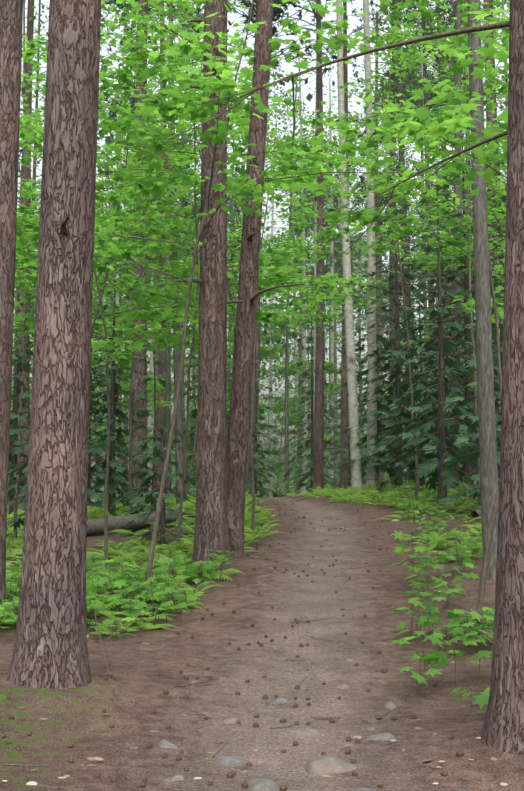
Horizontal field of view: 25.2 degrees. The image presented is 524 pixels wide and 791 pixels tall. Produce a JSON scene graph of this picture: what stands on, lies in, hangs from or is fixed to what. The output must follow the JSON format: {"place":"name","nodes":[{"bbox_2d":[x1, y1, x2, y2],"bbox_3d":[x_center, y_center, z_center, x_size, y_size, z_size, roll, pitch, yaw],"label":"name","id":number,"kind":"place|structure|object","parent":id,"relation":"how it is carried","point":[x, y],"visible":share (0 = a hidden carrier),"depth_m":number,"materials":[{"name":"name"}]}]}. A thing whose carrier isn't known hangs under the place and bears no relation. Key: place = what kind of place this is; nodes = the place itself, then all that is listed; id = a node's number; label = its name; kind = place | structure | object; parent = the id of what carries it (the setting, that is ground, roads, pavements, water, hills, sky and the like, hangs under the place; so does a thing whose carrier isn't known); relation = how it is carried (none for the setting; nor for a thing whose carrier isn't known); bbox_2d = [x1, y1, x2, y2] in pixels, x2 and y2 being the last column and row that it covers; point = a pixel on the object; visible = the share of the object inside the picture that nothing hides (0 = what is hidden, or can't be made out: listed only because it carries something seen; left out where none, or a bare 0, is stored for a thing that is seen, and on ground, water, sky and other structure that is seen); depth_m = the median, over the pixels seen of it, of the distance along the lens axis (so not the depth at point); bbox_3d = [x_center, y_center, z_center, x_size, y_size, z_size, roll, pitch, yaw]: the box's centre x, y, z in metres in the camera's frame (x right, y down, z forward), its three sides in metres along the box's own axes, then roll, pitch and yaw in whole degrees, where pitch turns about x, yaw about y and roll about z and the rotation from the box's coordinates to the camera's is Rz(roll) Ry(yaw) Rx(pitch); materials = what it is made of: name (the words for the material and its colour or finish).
{"place":"outdoors","nodes":[
{"label":"outdoors","id":0,"kind":"place"},
{"bbox_2d":[12,0,507,479],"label":"trees","id":1,"kind":"object","parent":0,"point":[277,11],"visible":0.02,"depth_m":57.46,"materials":[{"name":"green plant"}]},
{"bbox_2d":[12,0,508,466],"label":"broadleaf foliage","id":2,"kind":"object","parent":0,"point":[128,8],"visible":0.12,"depth_m":48.45,"materials":[{"name":"green plant"}]},
{"bbox_2d":[12,0,509,496],"label":"sky","id":3,"kind":"structure","parent":0,"point":[353,21],"materials":[{"name":"white"}]},
{"bbox_2d":[0,482,523,790],"bbox_3d":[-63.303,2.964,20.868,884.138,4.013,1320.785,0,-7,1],"label":"forest ground","id":4,"kind":"structure","parent":0,"point":[288,595],"depth_m":8.79,"materials":[{"name":"brown soil"}]},
{"bbox_2d":[0,498,490,790],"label":"pine cones","id":5,"kind":"object","parent":4,"relation":"on","point":[232,773],"visible":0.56,"depth_m":8.18,"materials":[{"name":"brown plant"}]},
{"bbox_2d":[44,0,452,506],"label":"tree trunks","id":6,"kind":"object","parent":4,"relation":"on","point":[304,392],"visible":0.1,"depth_m":52.65,"materials":[{"name":"grey plant"}]},
{"bbox_2d":[0,478,498,708],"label":"undergrowth plants","id":7,"kind":"object","parent":4,"relation":"on","point":[433,656],"visible":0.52,"depth_m":11.82,"materials":[{"name":"green plant"}]},
{"bbox_2d":[0,480,498,639],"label":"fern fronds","id":8,"kind":"object","parent":4,"relation":"on","point":[129,553],"visible":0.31,"depth_m":18.21,"materials":[{"name":"green plant"}]},
{"bbox_2d":[7,0,498,788],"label":"dead wood","id":9,"kind":"object","parent":4,"relation":"on","point":[487,442],"visible":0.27,"depth_m":13.46,"materials":[{"name":"wood"}]},
{"bbox_2d":[2,533,507,790],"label":"litter chips","id":10,"kind":"object","parent":4,"relation":"on","point":[242,767],"visible":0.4,"depth_m":7.11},
{"bbox_2d":[7,0,505,543],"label":"thin tree trunks","id":11,"kind":"object","parent":4,"relation":"on","point":[441,416],"visible":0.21,"depth_m":28.15,"materials":[{"name":"plant"}]},
{"bbox_2d":[7,130,506,549],"bbox_3d":[0.713,-1.507,34.915,15.461,12.058,32.996,-1,-7,9],"label":"understory foliage","id":12,"kind":"object","parent":4,"relation":"on","point":[462,443],"visible":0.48,"depth_m":27.03,"materials":[{"name":"green plant"}]},
{"bbox_2d":[0,0,515,774],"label":"twigs and branches","id":13,"kind":"object","parent":4,"relation":"on","point":[230,300],"visible":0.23,"depth_m":14.84,"materials":[{"name":"brown plant"}]},
{"bbox_2d":[8,0,509,505],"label":"tree leaves","id":14,"kind":"object","parent":4,"relation":"on","point":[184,108],"visible":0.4,"depth_m":16.87,"materials":[{"name":"green plant"}]},
{"bbox_2d":[0,0,523,754],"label":"tree trunks","id":15,"kind":"object","parent":4,"relation":"on","point":[50,648],"visible":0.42,"depth_m":8.60,"materials":[{"name":"brown plant"}]},
{"bbox_2d":[36,0,509,502],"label":"birch trunks","id":16,"kind":"object","parent":4,"relation":"on","point":[356,470],"visible":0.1,"depth_m":32.09,"materials":[{"name":"grey plant"}]},
{"bbox_2d":[129,513,467,790],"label":"stones","id":17,"kind":"object","parent":4,"relation":"on","point":[321,765],"visible":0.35,"depth_m":6.79,"materials":[{"name":"grey stone"}]}
]}

